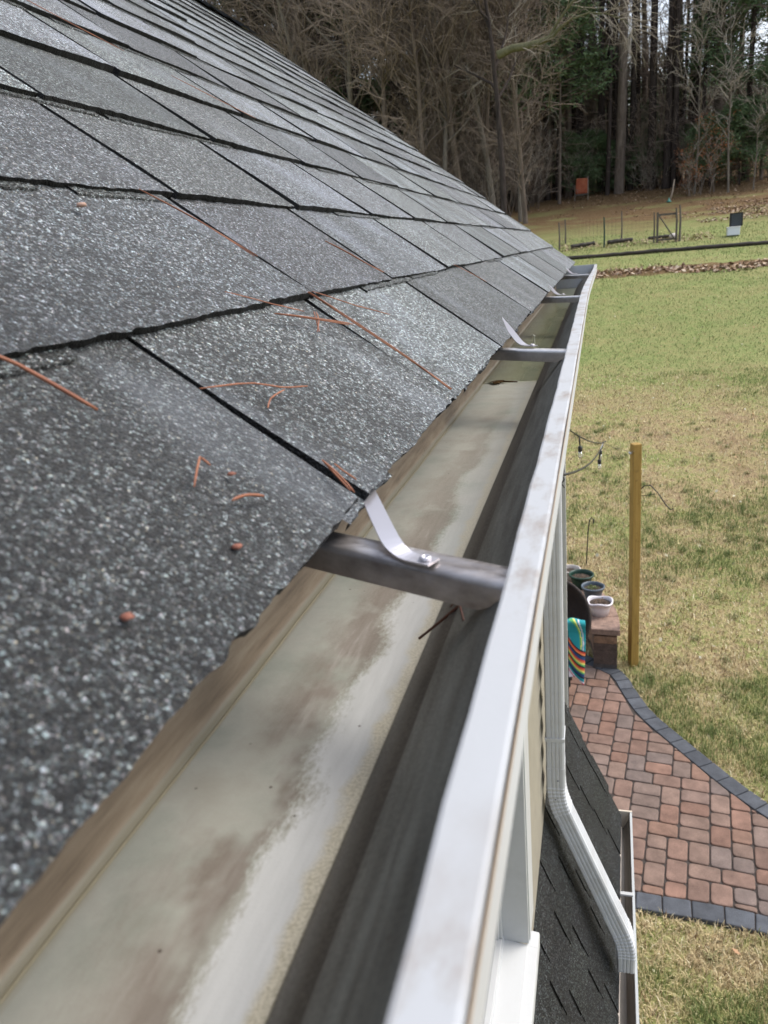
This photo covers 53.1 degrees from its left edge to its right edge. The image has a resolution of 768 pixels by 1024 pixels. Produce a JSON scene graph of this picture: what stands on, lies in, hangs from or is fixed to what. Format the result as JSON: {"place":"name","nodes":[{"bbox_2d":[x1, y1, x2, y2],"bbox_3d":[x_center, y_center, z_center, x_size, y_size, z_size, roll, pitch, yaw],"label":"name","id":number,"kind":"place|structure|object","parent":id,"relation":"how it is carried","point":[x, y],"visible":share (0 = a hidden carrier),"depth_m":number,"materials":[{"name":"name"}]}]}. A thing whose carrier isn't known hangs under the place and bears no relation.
{"place":"outdoors","nodes":[
{"label":"outdoors","id":0,"kind":"place"},
{"bbox_2d":[215,0,767,129],"label":"sky","id":1,"kind":"structure","parent":0,"point":[667,1],"materials":[{"name":"white"}]},
{"bbox_2d":[447,123,767,1023],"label":"ground","id":2,"kind":"structure","parent":0,"point":[545,223],"depth_m":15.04,"materials":[{"name":"green plant"}]},
{"bbox_2d":[206,0,332,76],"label":"bare tree","id":3,"kind":"object","parent":2,"relation":"on","point":[286,21],"visible":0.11,"depth_m":49.01,"materials":[{"name":"grey plant"}]},
{"bbox_2d":[216,0,357,79],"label":"bare tree","id":4,"kind":"object","parent":2,"relation":"on","point":[288,39],"visible":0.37,"depth_m":41.85,"materials":[{"name":"grey plant"}]},
{"bbox_2d":[215,0,393,101],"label":"bare tree","id":5,"kind":"object","parent":2,"relation":"on","point":[296,38],"visible":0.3,"depth_m":42.60,"materials":[{"name":"brown plant"}]},
{"bbox_2d":[243,0,376,89],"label":"bare tree","id":6,"kind":"object","parent":2,"relation":"on","point":[302,19],"visible":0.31,"depth_m":42.85,"materials":[{"name":"brown plant"}]},
{"bbox_2d":[0,0,638,1023],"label":"house","id":7,"kind":"structure","parent":2,"relation":"on","point":[284,764],"depth_m":0.32,"materials":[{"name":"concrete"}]},
{"bbox_2d":[0,355,97,410],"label":"pine needle","id":8,"kind":"object","parent":7,"relation":"on","point":[46,380],"visible":1,"depth_m":0.26,"materials":[{"name":"brown plant"}]},
{"bbox_2d":[139,189,256,256],"bbox_3d":[-0.122,-0.191,0.510,0.070,0.047,0.006,-8,19,-9],"label":"pine needle","id":9,"kind":"object","parent":7,"relation":"on","point":[239,245],"visible":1,"depth_m":0.51,"materials":[{"name":"brown plant"}]},
{"bbox_2d":[308,292,451,389],"bbox_3d":[-0.002,-0.118,0.529,0.095,0.072,0.009,0,19,15],"label":"pine needle","id":10,"kind":"object","parent":7,"relation":"on","point":[379,338],"visible":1,"depth_m":0.53,"materials":[{"name":"brown plant"}]},
{"bbox_2d":[483,719,539,1023],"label":"window","id":11,"kind":"structure","parent":7,"relation":"in","point":[511,995],"depth_m":1.68,"materials":[{"name":"white plastic"}]},
{"bbox_2d":[519,287,576,338],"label":"water","id":12,"kind":"structure","parent":7,"relation":"on","point":[546,321],"depth_m":1.89,"materials":[{"name":"liquid"}]},
{"bbox_2d":[563,430,625,475],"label":"string lights","id":13,"kind":"object","parent":7,"relation":"hanging from","point":[580,455],"visible":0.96,"depth_m":4.36,"materials":[{"name":"black plastic"}]},
{"bbox_2d":[271,0,416,108],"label":"bare tree","id":14,"kind":"object","parent":2,"relation":"on","point":[349,85],"visible":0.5,"depth_m":41.11,"materials":[{"name":"grey plant"}]},
{"bbox_2d":[291,0,464,153],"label":"bare tree","id":15,"kind":"object","parent":2,"relation":"on","point":[382,84],"visible":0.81,"depth_m":39.14,"materials":[{"name":"brown plant"}]},
{"bbox_2d":[332,0,461,142],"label":"bare tree","id":16,"kind":"object","parent":2,"relation":"on","point":[393,78],"visible":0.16,"depth_m":47.68,"materials":[{"name":"grey plant"}]},
{"bbox_2d":[310,0,491,152],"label":"young pine","id":17,"kind":"object","parent":2,"relation":"on","point":[365,98],"visible":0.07,"depth_m":50.99,"materials":[{"name":"green plant"}]},
{"bbox_2d":[312,0,499,176],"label":"bare tree","id":18,"kind":"object","parent":2,"relation":"on","point":[419,93],"visible":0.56,"depth_m":39.66,"materials":[{"name":"brown plant"}]},
{"bbox_2d":[296,0,517,180],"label":"bare tree","id":19,"kind":"object","parent":2,"relation":"on","point":[453,148],"visible":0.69,"depth_m":40.64,"materials":[{"name":"brown plant"}]},
{"bbox_2d":[336,0,492,151],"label":"bare tree","id":20,"kind":"object","parent":2,"relation":"on","point":[404,70],"visible":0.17,"depth_m":44.04,"materials":[{"name":"brown plant"}]},
{"bbox_2d":[363,0,480,164],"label":"bare tree","id":21,"kind":"object","parent":2,"relation":"on","point":[426,142],"visible":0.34,"depth_m":42.06,"materials":[{"name":"grey plant"}]},
{"bbox_2d":[369,0,476,164],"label":"bare tree","id":22,"kind":"object","parent":2,"relation":"on","point":[420,53],"visible":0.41,"depth_m":42.12,"materials":[{"name":"brown plant"}]},
{"bbox_2d":[341,0,520,172],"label":"bare tree","id":23,"kind":"object","parent":2,"relation":"on","point":[446,141],"visible":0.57,"depth_m":41.09,"materials":[{"name":"brown plant"}]},
{"bbox_2d":[340,0,525,148],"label":"bare tree","id":24,"kind":"object","parent":2,"relation":"on","point":[415,112],"visible":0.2,"depth_m":43.42,"materials":[{"name":"brown plant"}]},
{"bbox_2d":[391,1,475,164],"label":"bare tree","id":25,"kind":"object","parent":2,"relation":"on","point":[436,96],"visible":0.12,"depth_m":45.13,"materials":[{"name":"brown plant"}]},
{"bbox_2d":[401,112,486,186],"bbox_3d":[3.302,-19.494,43.928,5.266,6.266,4.863,-2,18,8],"label":"bare shrub","id":26,"kind":"object","parent":2,"relation":"on","point":[442,150],"visible":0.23,"depth_m":42.91,"materials":[{"name":"brown plant"}]},
{"bbox_2d":[406,11,541,168],"bbox_3d":[6.389,-29.419,55.315,13.146,13.413,13.469,5,21,29],"label":"young pine","id":27,"kind":"object","parent":2,"relation":"on","point":[469,104],"depth_m":54.40,"materials":[{"name":"green plant"}]},
{"bbox_2d":[421,2,532,187],"bbox_3d":[5.542,-29.311,47.838,8.561,19.972,8.860,-9,19,-13],"label":"bare tree","id":28,"kind":"object","parent":2,"relation":"on","point":[470,97],"visible":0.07,"depth_m":49.03,"materials":[{"name":"brown plant"}]},
{"bbox_2d":[403,0,551,205],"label":"bare tree","id":29,"kind":"object","parent":2,"relation":"on","point":[486,165],"visible":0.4,"depth_m":42.21,"materials":[{"name":"brown plant"}]},
{"bbox_2d":[457,137,516,208],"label":"bare shrub","id":30,"kind":"object","parent":2,"relation":"on","point":[480,187],"visible":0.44,"depth_m":43.88,"materials":[{"name":"brown plant"}]},
{"bbox_2d":[402,0,577,200],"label":"bare tree","id":31,"kind":"object","parent":2,"relation":"on","point":[486,97],"visible":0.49,"depth_m":41.05,"materials":[{"name":"brown plant"}]},
{"bbox_2d":[458,1,538,206],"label":"bare tree","id":32,"kind":"object","parent":2,"relation":"on","point":[511,203],"visible":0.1,"depth_m":47.90,"materials":[{"name":"brown plant"}]},
{"bbox_2d":[449,71,550,216],"bbox_3d":[6.614,-21.139,44.813,6.062,7.812,6.565,-4,18,4],"label":"bare shrub","id":33,"kind":"object","parent":2,"relation":"on","point":[511,189],"visible":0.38,"depth_m":44.43,"materials":[{"name":"brown plant"}]},
{"bbox_2d":[424,0,576,194],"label":"bare tree","id":34,"kind":"object","parent":2,"relation":"on","point":[483,90],"visible":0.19,"depth_m":45.86,"materials":[{"name":"brown plant"}]},
{"bbox_2d":[457,0,548,207],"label":"bare tree","id":35,"kind":"object","parent":2,"relation":"on","point":[497,158],"visible":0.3,"depth_m":44.02,"materials":[{"name":"brown plant"}]},
{"bbox_2d":[432,0,585,223],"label":"bare tree","id":36,"kind":"object","parent":2,"relation":"on","point":[521,175],"visible":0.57,"depth_m":40.07,"materials":[{"name":"brown plant"}]},
{"bbox_2d":[478,114,553,201],"bbox_3d":[7.974,-22.067,48.015,4.929,5.958,5.220,-12,19,-19],"label":"bare shrub","id":37,"kind":"object","parent":2,"relation":"on","point":[524,158],"visible":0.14,"depth_m":47.61,"materials":[{"name":"brown plant"}]},
{"bbox_2d":[453,0,580,221],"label":"bare tree","id":38,"kind":"object","parent":2,"relation":"on","point":[513,151],"visible":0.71,"depth_m":39.68,"materials":[{"name":"brown plant"}]},
{"bbox_2d":[476,105,568,211],"bbox_3d":[8.569,-21.076,46.391,5.056,5.847,6.723,-10,19,-14],"label":"bare shrub","id":39,"kind":"object","parent":2,"relation":"on","point":[526,186],"visible":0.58,"depth_m":45.92,"materials":[{"name":"brown plant"}]},
{"bbox_2d":[492,116,557,209],"bbox_3d":[8.594,-21.449,47.499,4.428,5.354,4.690,-2,19,10],"label":"bare shrub","id":40,"kind":"object","parent":2,"relation":"on","point":[527,167],"visible":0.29,"depth_m":47.17,"materials":[{"name":"brown plant"}]},
{"bbox_2d":[512,0,562,201],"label":"pine tree","id":41,"kind":"object","parent":2,"relation":"on","point":[536,106],"visible":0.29,"depth_m":48.72,"materials":[{"name":"brown plant"}]},
{"bbox_2d":[480,0,621,203],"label":"young pine","id":42,"kind":"object","parent":2,"relation":"on","point":[576,64],"visible":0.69,"depth_m":45.25,"materials":[{"name":"green plant"}]},
{"bbox_2d":[515,7,592,200],"bbox_3d":[9.435,-31.758,46.767,6.503,24.491,8.553,6,21,29],"label":"pine tree","id":43,"kind":"object","parent":2,"relation":"on","point":[547,197],"visible":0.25,"depth_m":49.00,"materials":[{"name":"brown plant"}]},
{"bbox_2d":[433,0,693,213],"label":"oak tree","id":44,"kind":"object","parent":2,"relation":"on","point":[502,52],"visible":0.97,"depth_m":36.65,"materials":[{"name":"brown plant"}]},
{"bbox_2d":[542,0,593,193],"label":"pine tree","id":45,"kind":"object","parent":2,"relation":"on","point":[567,125],"visible":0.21,"depth_m":49.89,"materials":[{"name":"brown plant"}]},
{"bbox_2d":[546,0,597,199],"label":"pine tree","id":46,"kind":"object","parent":2,"relation":"on","point":[556,182],"visible":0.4,"depth_m":48.68,"materials":[{"name":"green plant"}]},
{"bbox_2d":[544,130,601,196],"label":"young pine","id":47,"kind":"object","parent":2,"relation":"on","point":[573,137],"visible":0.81,"depth_m":48.87,"materials":[{"name":"green plant"}]},
{"bbox_2d":[551,119,599,198],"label":"bare shrub","id":48,"kind":"object","parent":2,"relation":"on","point":[569,194],"visible":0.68,"depth_m":49.06,"materials":[{"name":"brown plant"}]},
{"bbox_2d":[490,1,663,155],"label":"young pine","id":49,"kind":"object","parent":2,"relation":"on","point":[629,89],"visible":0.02,"depth_m":54.61,"materials":[{"name":"green plant"}]},
{"bbox_2d":[555,0,606,187],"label":"pine tree","id":50,"kind":"object","parent":2,"relation":"on","point":[593,124],"visible":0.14,"depth_m":52.05,"materials":[{"name":"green plant"}]},
{"bbox_2d":[574,176,587,200],"bbox_3d":[12.290,-20.104,47.908,0.852,1.422,0.500,0,19,15],"label":"archery target","id":51,"kind":"object","parent":2,"relation":"on","point":[581,185],"visible":0.97,"depth_m":47.65,"materials":[{"name":"orange plastic"}]},
{"bbox_2d":[565,23,608,137],"bbox_3d":[14.124,-27.705,51.497,4.265,11.552,5.616,5,21,27],"label":"bare tree","id":52,"kind":"object","parent":2,"relation":"on","point":[587,101],"visible":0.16,"depth_m":50.74,"materials":[{"name":"brown plant"}]},
{"bbox_2d":[562,2,613,139],"bbox_3d":[13.521,-34.530,48.161,7.292,27.203,7.818,-20,24,-38],"label":"pine tree","id":53,"kind":"object","parent":2,"relation":"on","point":[580,111],"visible":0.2,"depth_m":50.68,"materials":[{"name":"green plant"}]},
{"bbox_2d":[571,582,619,668],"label":"seat wall","id":54,"kind":"structure","parent":2,"relation":"on","point":[604,633],"depth_m":8.58,"materials":[{"name":"stone"}]},
{"bbox_2d":[569,569,593,589],"bbox_3d":[2.452,0.848,9.554,0.309,0.180,0.309,0,19,15],"label":"flower pot","id":55,"kind":"object","parent":54,"relation":"on","point":[578,577],"visible":0.89,"depth_m":9.53,"materials":[{"name":"green ceramic"}]},
{"bbox_2d":[581,581,604,598],"bbox_3d":[2.504,0.961,9.218,0.278,0.170,0.278,0,19,15],"label":"flower pot","id":56,"kind":"object","parent":54,"relation":"on","point":[592,588],"visible":0.84,"depth_m":9.19,"materials":[{"name":"blue"}]},
{"bbox_2d":[587,596,612,616],"bbox_3d":[2.482,1.083,8.830,0.288,0.185,0.288,0,19,15],"label":"flower pot","id":57,"kind":"object","parent":54,"relation":"on","point":[600,606],"visible":0.99,"depth_m":8.77,"materials":[{"name":"white plastic"}]},
{"bbox_2d":[564,125,626,193],"bbox_3d":[13.643,-22.690,49.695,4.108,4.192,4.209,-1,19,11],"label":"young pine","id":58,"kind":"object","parent":2,"relation":"on","point":[589,132],"visible":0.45,"depth_m":49.15,"materials":[{"name":"green plant"}]},
{"bbox_2d":[583,132,616,193],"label":"young pine","id":59,"kind":"object","parent":2,"relation":"on","point":[602,139],"visible":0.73,"depth_m":48.64,"materials":[{"name":"green plant"}]},
{"bbox_2d":[558,211,654,249],"bbox_3d":[9.680,-12.176,33.293,3.958,1.499,1.680,3,20,23],"label":"garden fence","id":60,"kind":"object","parent":2,"relation":"on","point":[604,222],"visible":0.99,"depth_m":33.17,"materials":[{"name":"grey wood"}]},
{"bbox_2d":[584,0,629,191],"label":"pine tree","id":61,"kind":"object","parent":2,"relation":"on","point":[602,4],"visible":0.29,"depth_m":48.84,"materials":[{"name":"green plant"}]},
{"bbox_2d":[579,0,635,195],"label":"pine tree","id":62,"kind":"object","parent":2,"relation":"on","point":[608,154],"visible":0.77,"depth_m":47.28,"materials":[{"name":"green plant"}]},
{"bbox_2d":[595,0,643,190],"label":"pine tree","id":63,"kind":"object","parent":2,"relation":"on","point":[602,113],"visible":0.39,"depth_m":49.63,"materials":[{"name":"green plant"}]},
{"bbox_2d":[590,0,661,193],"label":"pine tree","id":64,"kind":"object","parent":2,"relation":"on","point":[621,146],"visible":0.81,"depth_m":47.08,"materials":[{"name":"brown plant"}]},
{"bbox_2d":[612,0,644,190],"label":"pine tree","id":65,"kind":"object","parent":2,"relation":"on","point":[615,87],"visible":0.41,"depth_m":48.73,"materials":[{"name":"brown plant"}]},
{"bbox_2d":[594,87,663,189],"bbox_3d":[15.905,-23.728,49.027,5.078,6.042,4.688,-2,19,11],"label":"bare shrub","id":66,"kind":"object","parent":2,"relation":"on","point":[629,134],"visible":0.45,"depth_m":48.54,"materials":[{"name":"brown plant"}]},
{"bbox_2d":[601,0,664,189],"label":"pine tree","id":67,"kind":"object","parent":2,"relation":"on","point":[632,100],"visible":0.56,"depth_m":47.86,"materials":[{"name":"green plant"}]},
{"bbox_2d":[611,136,657,186],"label":"young pine","id":68,"kind":"object","parent":2,"relation":"on","point":[634,158],"visible":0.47,"depth_m":48.88,"materials":[{"name":"green plant"}]},
{"bbox_2d":[628,0,665,184],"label":"pine tree","id":69,"kind":"object","parent":2,"relation":"on","point":[638,91],"visible":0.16,"depth_m":50.04,"materials":[{"name":"brown plant"}]},
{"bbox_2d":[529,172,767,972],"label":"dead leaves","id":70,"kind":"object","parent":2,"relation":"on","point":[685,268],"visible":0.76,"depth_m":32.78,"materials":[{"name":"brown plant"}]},
{"bbox_2d":[628,442,672,666],"bbox_3d":[2.837,0.577,8.213,0.454,2.670,0.145,5,21,27],"label":"wooden post","id":71,"kind":"object","parent":2,"relation":"on","point":[635,453],"visible":0.95,"depth_m":8.21,"materials":[{"name":"brown wood"}]},
{"bbox_2d":[625,134,678,191],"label":"bare shrub","id":72,"kind":"object","parent":2,"relation":"on","point":[648,178],"visible":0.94,"depth_m":48.05,"materials":[{"name":"brown plant"}]},
{"bbox_2d":[627,0,680,178],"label":"pine tree","id":73,"kind":"object","parent":2,"relation":"on","point":[643,88],"visible":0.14,"depth_m":52.26,"materials":[{"name":"brown plant"}]},
{"bbox_2d":[617,0,696,188],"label":"pine tree","id":74,"kind":"object","parent":2,"relation":"on","point":[652,82],"visible":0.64,"depth_m":46.91,"materials":[{"name":"brown plant"}]},
{"bbox_2d":[625,91,691,190],"bbox_3d":[16.997,-23.206,48.007,4.893,5.822,4.518,-15,21,-28],"label":"bare shrub","id":75,"kind":"object","parent":2,"relation":"on","point":[642,163],"visible":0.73,"depth_m":47.73,"materials":[{"name":"brown plant"}]},
{"bbox_2d":[628,0,690,177],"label":"bare tree","id":76,"kind":"object","parent":2,"relation":"on","point":[660,53],"visible":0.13,"depth_m":50.23,"materials":[{"name":"brown plant"}]},
{"bbox_2d":[642,0,680,187],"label":"pine tree","id":77,"kind":"object","parent":2,"relation":"on","point":[675,118],"visible":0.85,"depth_m":46.06,"materials":[{"name":"brown plant"}]},
{"bbox_2d":[639,136,685,183],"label":"young pine","id":78,"kind":"object","parent":2,"relation":"on","point":[660,153],"visible":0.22,"depth_m":48.17,"materials":[{"name":"green plant"}]},
{"bbox_2d":[626,0,703,188],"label":"pine tree","id":79,"kind":"object","parent":2,"relation":"on","point":[667,150],"visible":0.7,"depth_m":46.36,"materials":[{"name":"brown plant"}]},
{"bbox_2d":[567,240,767,259],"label":"log edging","id":80,"kind":"object","parent":2,"relation":"on","point":[748,243],"visible":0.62,"depth_m":30.14,"materials":[{"name":"black wood"}]},
{"bbox_2d":[656,205,681,242],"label":"garden gate","id":81,"kind":"structure","parent":2,"relation":"on","point":[657,225],"depth_m":31.89,"materials":[{"name":"grey wood"}]},
{"bbox_2d":[635,0,704,185],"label":"pine tree","id":82,"kind":"object","parent":2,"relation":"on","point":[679,79],"visible":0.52,"depth_m":46.02,"materials":[{"name":"brown plant"}]},
{"bbox_2d":[613,0,727,185],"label":"bare tree","id":83,"kind":"object","parent":2,"relation":"on","point":[658,63],"visible":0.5,"depth_m":46.62,"materials":[{"name":"brown plant"}]},
{"bbox_2d":[659,0,700,183],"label":"pine tree","id":84,"kind":"object","parent":2,"relation":"on","point":[685,81],"visible":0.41,"depth_m":47.34,"materials":[{"name":"brown plant"}]},
{"bbox_2d":[648,65,725,187],"bbox_3d":[18.179,-23.006,46.597,4.927,6.349,5.336,8,22,35],"label":"bare shrub","id":85,"kind":"object","parent":2,"relation":"on","point":[685,175],"visible":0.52,"depth_m":46.63,"materials":[{"name":"brown plant"}]},
{"bbox_2d":[673,147,704,196],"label":"beech sapling","id":86,"kind":"object","parent":2,"relation":"on","point":[690,174],"visible":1,"depth_m":43.27,"materials":[{"name":"brown plant"}]},
{"bbox_2d":[659,0,727,193],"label":"sapling","id":87,"kind":"object","parent":2,"relation":"on","point":[700,54],"visible":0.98,"depth_m":42.22,"materials":[{"name":"grey plant"}]},
{"bbox_2d":[678,109,740,195],"bbox_3d":[18.308,-20.163,43.144,3.007,4.573,3.244,-19,23,-37],"label":"beech sapling","id":88,"kind":"object","parent":2,"relation":"on","point":[711,164],"visible":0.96,"depth_m":43.12,"materials":[{"name":"brown plant"}]},
{"bbox_2d":[661,0,764,172],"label":"young pine","id":89,"kind":"object","parent":2,"relation":"on","point":[710,42],"visible":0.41,"depth_m":45.92,"materials":[{"name":"green plant"}]},
{"bbox_2d":[699,1,726,182],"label":"pine tree","id":90,"kind":"object","parent":2,"relation":"on","point":[704,87],"visible":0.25,"depth_m":46.65,"materials":[{"name":"brown plant"}]},
{"bbox_2d":[679,114,750,187],"bbox_3d":[19.343,-21.194,45.153,4.108,4.192,4.209,-3,18,5],"label":"young pine","id":91,"kind":"object","parent":2,"relation":"on","point":[702,161],"visible":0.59,"depth_m":44.90,"materials":[{"name":"green plant"}]},
{"bbox_2d":[689,0,745,179],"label":"pine tree","id":92,"kind":"object","parent":2,"relation":"on","point":[719,102],"visible":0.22,"depth_m":47.45,"materials":[{"name":"green plant"}]},
{"bbox_2d":[682,0,767,192],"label":"sapling","id":93,"kind":"object","parent":2,"relation":"on","point":[730,70],"visible":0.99,"depth_m":40.92,"materials":[{"name":"grey plant"}]},
{"bbox_2d":[687,0,767,179],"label":"young pine","id":94,"kind":"object","parent":2,"relation":"on","point":[748,3],"visible":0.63,"depth_m":44.22,"materials":[{"name":"green plant"}]},
{"bbox_2d":[696,0,759,174],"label":"bare tree","id":95,"kind":"object","parent":2,"relation":"on","point":[732,47],"visible":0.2,"depth_m":46.35,"materials":[{"name":"grey plant"}]},
{"bbox_2d":[700,93,767,184],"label":"young pine","id":96,"kind":"object","parent":2,"relation":"on","point":[735,128],"visible":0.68,"depth_m":43.72,"materials":[{"name":"green plant"}]},
{"bbox_2d":[708,55,767,179],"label":"young pine","id":97,"kind":"object","parent":2,"relation":"on","point":[759,71],"visible":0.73,"depth_m":42.78,"materials":[{"name":"green plant"}]},
{"bbox_2d":[715,0,766,179],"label":"pine tree","id":98,"kind":"object","parent":2,"relation":"on","point":[752,47],"visible":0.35,"depth_m":44.64,"materials":[{"name":"green plant"}]},
{"bbox_2d":[736,66,767,189],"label":"sapling","id":99,"kind":"object","parent":2,"relation":"on","point":[758,124],"visible":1,"depth_m":41.43,"materials":[{"name":"brown plant"}]},
{"bbox_2d":[465,15,767,144],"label":"distant foliage","id":100,"kind":"object","parent":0,"point":[687,94],"depth_m":86.59,"materials":[{"name":"plant"}]},
{"bbox_2d":[569,654,767,937],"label":"patio","id":101,"kind":"structure","parent":0,"point":[694,809],"depth_m":6.38,"materials":[{"name":"red brick"}]},
{"bbox_2d":[567,631,570,708],"bbox_3d":[1.686,1.496,8.018,0.481,1.052,0.534,0,19,15],"label":"metal chair","id":102,"kind":"object","parent":101,"relation":"on","point":[569,681],"visible":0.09,"depth_m":7.82,"materials":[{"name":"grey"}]},
{"bbox_2d":[567,618,585,684],"bbox_3d":[1.694,1.385,7.838,0.701,0.786,0.312,0,19,15],"label":"blanket","id":103,"kind":"object","parent":102,"relation":"on","point":[576,629],"visible":0.16,"depth_m":7.70,"materials":[{"name":"fabric"}]},
{"bbox_2d":[567,581,591,679],"bbox_3d":[1.856,1.285,8.468,0.833,1.144,0.485,0,19,15],"label":"wicker chair","id":104,"kind":"object","parent":101,"relation":"on","point":[578,606],"visible":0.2,"depth_m":8.32,"materials":[{"name":"black wicker"}]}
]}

